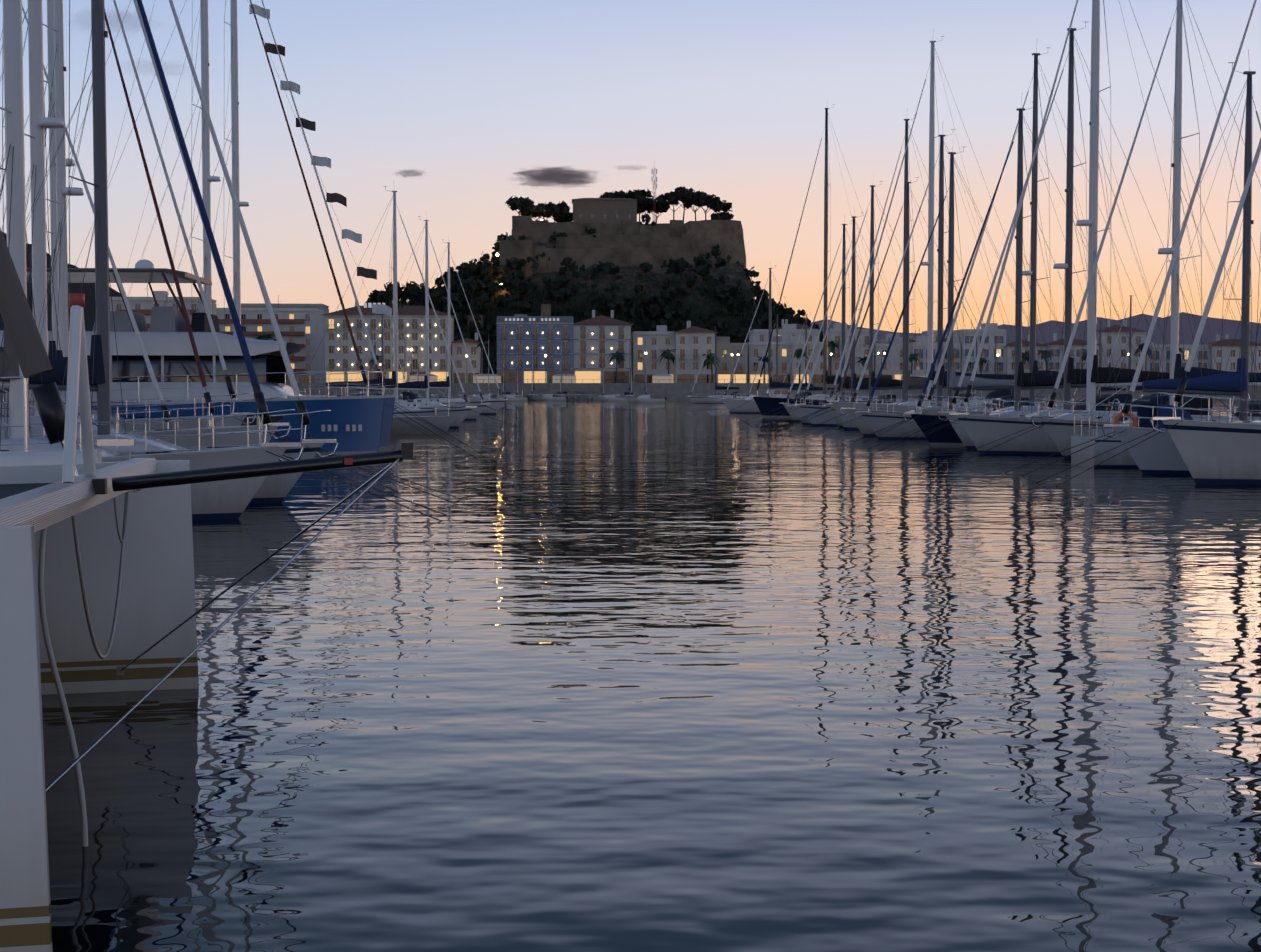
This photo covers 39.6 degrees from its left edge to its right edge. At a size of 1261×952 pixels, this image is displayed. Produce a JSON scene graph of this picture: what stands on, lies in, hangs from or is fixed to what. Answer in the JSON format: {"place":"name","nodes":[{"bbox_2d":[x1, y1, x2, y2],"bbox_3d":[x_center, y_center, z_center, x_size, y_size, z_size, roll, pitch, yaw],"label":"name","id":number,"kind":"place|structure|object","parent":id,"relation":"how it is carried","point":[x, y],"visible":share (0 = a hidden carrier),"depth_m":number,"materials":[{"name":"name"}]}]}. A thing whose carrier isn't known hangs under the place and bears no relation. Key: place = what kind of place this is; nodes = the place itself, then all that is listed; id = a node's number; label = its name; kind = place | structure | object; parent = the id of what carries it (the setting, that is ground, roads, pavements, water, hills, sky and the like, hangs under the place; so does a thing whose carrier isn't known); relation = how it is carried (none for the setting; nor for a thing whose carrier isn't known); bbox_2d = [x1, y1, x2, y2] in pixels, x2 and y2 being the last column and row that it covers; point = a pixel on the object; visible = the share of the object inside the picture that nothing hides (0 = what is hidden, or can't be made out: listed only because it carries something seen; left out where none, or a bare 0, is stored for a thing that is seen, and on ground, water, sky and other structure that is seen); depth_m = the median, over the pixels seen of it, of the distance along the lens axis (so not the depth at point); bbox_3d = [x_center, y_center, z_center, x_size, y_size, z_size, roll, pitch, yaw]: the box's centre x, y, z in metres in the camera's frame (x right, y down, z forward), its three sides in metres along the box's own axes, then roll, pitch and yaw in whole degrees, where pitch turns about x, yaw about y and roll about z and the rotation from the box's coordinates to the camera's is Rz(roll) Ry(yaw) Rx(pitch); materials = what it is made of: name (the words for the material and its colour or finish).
{"place":"outdoors","nodes":[
{"label":"outdoors","id":0,"kind":"place"},
{"bbox_2d":[0,232,120,330],"bbox_3d":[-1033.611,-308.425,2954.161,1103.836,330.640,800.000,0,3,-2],"label":"building","id":1,"kind":"structure","parent":0,"point":[88,289],"depth_m":2563.42,"materials":[{"name":"beige paint"}]},
{"bbox_2d":[454,221,767,373],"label":"castle hill","id":2,"kind":"structure","parent":0,"point":[651,283],"depth_m":580.41,"materials":[{"name":"green plant"}]},
{"bbox_2d":[365,186,733,313],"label":"pine trees","id":3,"kind":"object","parent":2,"relation":"on","point":[558,212],"visible":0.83,"depth_m":643.27,"materials":[{"name":"green plant"}]},
{"bbox_2d":[572,198,637,223],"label":"castle building","id":4,"kind":"structure","parent":2,"relation":"on","point":[604,210],"depth_m":651.96,"materials":[{"name":"stone"}]},
{"bbox_2d":[468,216,745,336],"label":"castle walls","id":5,"kind":"structure","parent":2,"relation":"on","point":[636,243],"depth_m":610.36,"materials":[{"name":"stone"}]},
{"bbox_2d":[405,214,822,373],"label":"hill woodland trees","id":6,"kind":"object","parent":2,"relation":"on","point":[636,312],"visible":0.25,"depth_m":575.47,"materials":[{"name":"green plant"}]},
{"bbox_2d":[653,168,656,221],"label":"telecom mast","id":7,"kind":"object","parent":2,"relation":"on","point":[655,181],"visible":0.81,"depth_m":667.92,"materials":[{"name":"grey"}]},
{"bbox_2d":[0,400,1260,951],"bbox_3d":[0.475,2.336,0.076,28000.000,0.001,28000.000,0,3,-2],"label":"harbour water","id":8,"kind":"structure","parent":0,"point":[614,676],"depth_m":12.62,"materials":[{"name":"blue liquid"}]},
{"bbox_2d":[0,5,186,430],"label":"yacht","id":9,"kind":"object","parent":8,"relation":"on","point":[165,411],"visible":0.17,"depth_m":45.11,"materials":[{"name":"blue"}]},
{"bbox_2d":[0,0,229,428],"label":"yacht","id":10,"kind":"object","parent":8,"relation":"on","point":[62,189],"visible":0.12,"depth_m":49.24,"materials":[{"name":"white"}]},
{"bbox_2d":[0,0,323,457],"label":"yacht","id":11,"kind":"object","parent":8,"relation":"on","point":[53,232],"visible":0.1,"depth_m":53.62,"materials":[{"name":"white plastic"}]},
{"bbox_2d":[0,0,405,491],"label":"yacht","id":12,"kind":"object","parent":8,"relation":"on","point":[39,121],"visible":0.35,"depth_m":40.39,"materials":[{"name":"white plastic"}]},
{"bbox_2d":[0,228,412,951],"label":"catamaran","id":13,"kind":"object","parent":8,"relation":"on","point":[96,576],"visible":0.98,"depth_m":10.48,"materials":[{"name":"white plastic"}]},
{"bbox_2d":[1,0,443,442],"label":"yacht","id":14,"kind":"object","parent":8,"relation":"on","point":[207,178],"visible":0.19,"depth_m":76.73,"materials":[{"name":"grey metal"}]},
{"bbox_2d":[0,0,446,520],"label":"yacht","id":15,"kind":"object","parent":8,"relation":"on","point":[225,499],"visible":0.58,"depth_m":31.24,"materials":[{"name":"white plastic"}]},
{"bbox_2d":[3,0,452,438],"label":"yacht","id":16,"kind":"object","parent":8,"relation":"on","point":[287,85],"visible":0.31,"depth_m":83.61,"materials":[{"name":"white metal"}]},
{"bbox_2d":[0,0,462,504],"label":"yacht","id":17,"kind":"object","parent":8,"relation":"on","point":[274,488],"visible":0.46,"depth_m":35.90,"materials":[{"name":"white"}]},
{"bbox_2d":[0,259,481,458],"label":"motor yacht","id":18,"kind":"object","parent":8,"relation":"on","point":[356,424],"visible":0.35,"depth_m":58.44,"materials":[{"name":"blue"}]},
{"bbox_2d":[353,342,390,395],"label":"sailboat","id":19,"kind":"object","parent":8,"relation":"on","point":[375,367],"visible":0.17,"depth_m":355.83,"materials":[{"name":"grey"}]},
{"bbox_2d":[370,350,378,395],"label":"sailboat","id":20,"kind":"object","parent":8,"relation":"on","point":[372,394],"visible":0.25,"depth_m":386.77,"materials":[{"name":"grey"}]},
{"bbox_2d":[300,391,458,433],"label":"motorboat","id":21,"kind":"object","parent":8,"relation":"on","point":[443,423],"visible":0.21,"depth_m":92.82,"materials":[{"name":"grey plastic"}]},
{"bbox_2d":[351,314,408,397],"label":"sailboat","id":22,"kind":"object","parent":8,"relation":"on","point":[382,366],"visible":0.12,"depth_m":240.28,"materials":[{"name":"grey"}]},
{"bbox_2d":[398,334,407,398],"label":"sailboat","id":23,"kind":"object","parent":8,"relation":"on","point":[400,396],"visible":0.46,"depth_m":382.75,"materials":[{"name":"grey"}]},
{"bbox_2d":[299,186,518,427],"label":"yacht","id":24,"kind":"object","parent":8,"relation":"on","point":[461,414],"visible":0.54,"depth_m":106.88,"materials":[{"name":"white plastic"}]},
{"bbox_2d":[413,346,424,397],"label":"sailboat","id":25,"kind":"object","parent":8,"relation":"on","point":[419,396],"visible":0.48,"depth_m":385.02,"materials":[{"name":"grey"}]},
{"bbox_2d":[430,394,440,397],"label":"motorboat","id":26,"kind":"object","parent":8,"relation":"on","point":[434,396],"visible":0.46,"depth_m":389.75,"materials":[{"name":"grey"}]},
{"bbox_2d":[351,216,522,419],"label":"yacht","id":27,"kind":"object","parent":8,"relation":"on","point":[424,385],"visible":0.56,"depth_m":135.18,"materials":[{"name":"white plastic"}]},
{"bbox_2d":[441,351,452,397],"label":"sailboat","id":28,"kind":"object","parent":8,"relation":"on","point":[444,396],"visible":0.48,"depth_m":390.19,"materials":[{"name":"grey"}]},
{"bbox_2d":[387,240,533,413],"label":"yacht","id":29,"kind":"object","parent":8,"relation":"on","point":[494,404],"visible":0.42,"depth_m":167.00,"materials":[{"name":"white"}]},
{"bbox_2d":[468,390,506,402],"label":"motorboat","id":30,"kind":"object","parent":8,"relation":"on","point":[485,397],"visible":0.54,"depth_m":320.65,"materials":[{"name":"grey plastic"}]},
{"bbox_2d":[482,334,495,397],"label":"sailboat","id":31,"kind":"object","parent":8,"relation":"on","point":[492,395],"visible":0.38,"depth_m":392.01,"materials":[{"name":"grey"}]},
{"bbox_2d":[497,333,512,396],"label":"sailboat","id":32,"kind":"object","parent":8,"relation":"on","point":[504,394],"visible":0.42,"depth_m":388.14,"materials":[{"name":"grey"}]},
{"bbox_2d":[496,390,528,400],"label":"motorboat","id":33,"kind":"object","parent":8,"relation":"on","point":[512,398],"visible":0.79,"depth_m":356.54,"materials":[{"name":"grey plastic"}]},
{"bbox_2d":[511,344,522,397],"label":"sailboat","id":34,"kind":"object","parent":8,"relation":"on","point":[516,393],"visible":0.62,"depth_m":382.67,"materials":[{"name":"grey"}]},
{"bbox_2d":[526,334,539,399],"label":"sailboat","id":35,"kind":"object","parent":8,"relation":"on","point":[531,397],"visible":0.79,"depth_m":391.70,"materials":[{"name":"grey"}]},
{"bbox_2d":[533,394,567,400],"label":"motorboat","id":36,"kind":"object","parent":8,"relation":"on","point":[549,397],"visible":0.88,"depth_m":384.68,"materials":[{"name":"grey plastic"}]},
{"bbox_2d":[554,334,569,399],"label":"sailboat","id":37,"kind":"object","parent":8,"relation":"on","point":[562,394],"visible":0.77,"depth_m":391.71,"materials":[{"name":"grey plastic"}]},
{"bbox_2d":[597,347,607,396],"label":"sailboat","id":38,"kind":"object","parent":8,"relation":"on","point":[602,390],"visible":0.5,"depth_m":392.88,"materials":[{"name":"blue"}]},
{"bbox_2d":[592,394,626,400],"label":"motorboat","id":39,"kind":"object","parent":8,"relation":"on","point":[609,398],"visible":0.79,"depth_m":356.73,"materials":[{"name":"grey plastic"}]},
{"bbox_2d":[622,343,636,397],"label":"sailboat","id":40,"kind":"object","parent":8,"relation":"on","point":[627,394],"visible":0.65,"depth_m":384.87,"materials":[{"name":"blue"}]},
{"bbox_2d":[638,339,651,398],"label":"sailboat","id":41,"kind":"object","parent":8,"relation":"on","point":[645,374],"visible":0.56,"depth_m":393.10,"materials":[{"name":"blue"}]},
{"bbox_2d":[626,395,666,402],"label":"motorboat","id":42,"kind":"object","parent":8,"relation":"on","point":[643,399],"visible":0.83,"depth_m":311.18,"materials":[{"name":"grey plastic"}]},
{"bbox_2d":[689,326,752,402],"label":"yacht","id":43,"kind":"object","parent":8,"relation":"on","point":[712,398],"visible":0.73,"depth_m":302.47,"materials":[{"name":"white"}]},
{"bbox_2d":[693,264,812,412],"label":"yacht","id":44,"kind":"object","parent":8,"relation":"on","point":[734,404],"visible":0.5,"depth_m":176.16,"materials":[{"name":"white plastic"}]},
{"bbox_2d":[730,372,804,399],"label":"motorboat","id":45,"kind":"object","parent":8,"relation":"on","point":[784,392],"visible":0.27,"depth_m":197.68,"materials":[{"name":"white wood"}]},
{"bbox_2d":[743,314,813,398],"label":"yacht","id":46,"kind":"object","parent":8,"relation":"on","point":[777,367],"visible":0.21,"depth_m":238.01,"materials":[{"name":"blue"}]},
{"bbox_2d":[783,311,845,394],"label":"yacht","id":47,"kind":"object","parent":8,"relation":"on","point":[814,388],"visible":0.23,"depth_m":231.71,"materials":[{"name":"blue"}]},
{"bbox_2d":[718,108,919,417],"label":"yacht","id":48,"kind":"object","parent":8,"relation":"on","point":[766,404],"visible":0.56,"depth_m":148.25,"materials":[{"name":"blue"}]},
{"bbox_2d":[745,219,920,420],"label":"yacht","id":49,"kind":"object","parent":8,"relation":"on","point":[845,386],"visible":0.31,"depth_m":129.56,"materials":[{"name":"white"}]},
{"bbox_2d":[751,209,935,423],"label":"yacht","id":50,"kind":"object","parent":8,"relation":"on","point":[799,412],"visible":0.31,"depth_m":119.07,"materials":[{"name":"blue"}]},
{"bbox_2d":[756,181,964,425],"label":"yacht","id":51,"kind":"object","parent":8,"relation":"on","point":[883,383],"visible":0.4,"depth_m":113.95,"materials":[{"name":"grey"}]},
{"bbox_2d":[780,108,1001,427],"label":"yacht","id":52,"kind":"object","parent":8,"relation":"on","point":[905,180],"visible":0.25,"depth_m":108.17,"materials":[{"name":"white"}]},
{"bbox_2d":[785,172,998,428],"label":"yacht","id":53,"kind":"object","parent":8,"relation":"on","point":[910,383],"visible":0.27,"depth_m":103.55,"materials":[{"name":"white metal"}]},
{"bbox_2d":[780,30,1075,429],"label":"yacht","id":54,"kind":"object","parent":8,"relation":"on","point":[852,425],"visible":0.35,"depth_m":101.64,"materials":[{"name":"white plastic"}]},
{"bbox_2d":[789,127,1075,436],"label":"yacht","id":55,"kind":"object","parent":8,"relation":"on","point":[863,426],"visible":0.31,"depth_m":87.93,"materials":[{"name":"white plastic"}]},
{"bbox_2d":[799,147,1074,439],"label":"yacht","id":56,"kind":"object","parent":8,"relation":"on","point":[877,421],"visible":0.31,"depth_m":83.19,"materials":[{"name":"blue"}]},
{"bbox_2d":[962,327,997,397],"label":"yacht","id":57,"kind":"object","parent":8,"relation":"on","point":[979,371],"visible":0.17,"depth_m":285.56,"materials":[{"name":"blue"}]},
{"bbox_2d":[841,100,1158,445],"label":"yacht","id":58,"kind":"object","parent":8,"relation":"on","point":[947,435],"visible":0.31,"depth_m":73.53,"materials":[{"name":"blue"}]},
{"bbox_2d":[973,336,1026,398],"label":"yacht","id":59,"kind":"object","parent":8,"relation":"on","point":[995,368],"visible":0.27,"depth_m":282.22,"materials":[{"name":"blue"}]},
{"bbox_2d":[854,47,1169,442],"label":"yacht","id":60,"kind":"object","parent":8,"relation":"on","point":[1032,315],"visible":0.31,"depth_m":78.61,"materials":[{"name":"white"}]},
{"bbox_2d":[868,21,1238,449],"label":"yacht","id":61,"kind":"object","parent":8,"relation":"on","point":[1072,375],"visible":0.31,"depth_m":68.93,"materials":[{"name":"white"}]},
{"bbox_2d":[875,0,1260,454],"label":"yacht","id":62,"kind":"object","parent":8,"relation":"on","point":[981,430],"visible":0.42,"depth_m":63.45,"materials":[{"name":"white plastic"}]},
{"bbox_2d":[950,0,1260,460],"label":"yacht","id":63,"kind":"object","parent":8,"relation":"on","point":[1060,431],"visible":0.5,"depth_m":59.02,"materials":[{"name":"white plastic"}]},
{"bbox_2d":[1071,320,1141,403],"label":"yacht","id":64,"kind":"object","parent":8,"relation":"on","point":[1106,389],"visible":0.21,"depth_m":230.40,"materials":[{"name":"blue"}]},
{"bbox_2d":[1096,295,1162,401],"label":"yacht","id":65,"kind":"object","parent":8,"relation":"on","point":[1138,388],"visible":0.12,"depth_m":203.72,"materials":[{"name":"blue"}]},
{"bbox_2d":[1004,0,1260,475],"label":"yacht","id":66,"kind":"object","parent":8,"relation":"on","point":[1159,453],"visible":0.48,"depth_m":48.51,"materials":[{"name":"grey"}]},
{"bbox_2d":[1036,138,1260,485],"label":"yacht","id":67,"kind":"object","parent":8,"relation":"on","point":[1215,452],"visible":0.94,"depth_m":43.21,"materials":[{"name":"white plastic"}]},
{"bbox_2d":[1071,49,1260,467],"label":"yacht","id":68,"kind":"object","parent":8,"relation":"on","point":[1231,384],"visible":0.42,"depth_m":53.88,"materials":[{"name":"white plastic"}]},
{"bbox_2d":[0,383,1260,399],"bbox_3d":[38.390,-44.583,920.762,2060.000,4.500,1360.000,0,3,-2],"label":"quay ground","id":69,"kind":"structure","parent":0,"point":[676,391],"depth_m":399.42,"materials":[{"name":"grey concrete"}]},
{"bbox_2d":[226,333,1184,382],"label":"palm trees","id":70,"kind":"object","parent":69,"relation":"on","point":[667,353],"visible":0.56,"depth_m":406.43,"materials":[{"name":"green plant"}]},
{"bbox_2d":[0,0,1260,332],"label":"sky","id":71,"kind":"structure","parent":0,"point":[460,109],"materials":[{"name":"blue"}]},
{"bbox_2d":[109,285,1260,382],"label":"town buildings","id":72,"kind":"structure","parent":0,"point":[305,327],"depth_m":413.75,"materials":[{"name":"white paint"}]},
{"bbox_2d":[810,312,1260,344],"bbox_3d":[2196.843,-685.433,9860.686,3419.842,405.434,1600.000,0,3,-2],"label":"distant mountains","id":73,"kind":"structure","parent":0,"point":[1050,328],"depth_m":9073.94,"materials":[{"name":"grey"}]}
]}

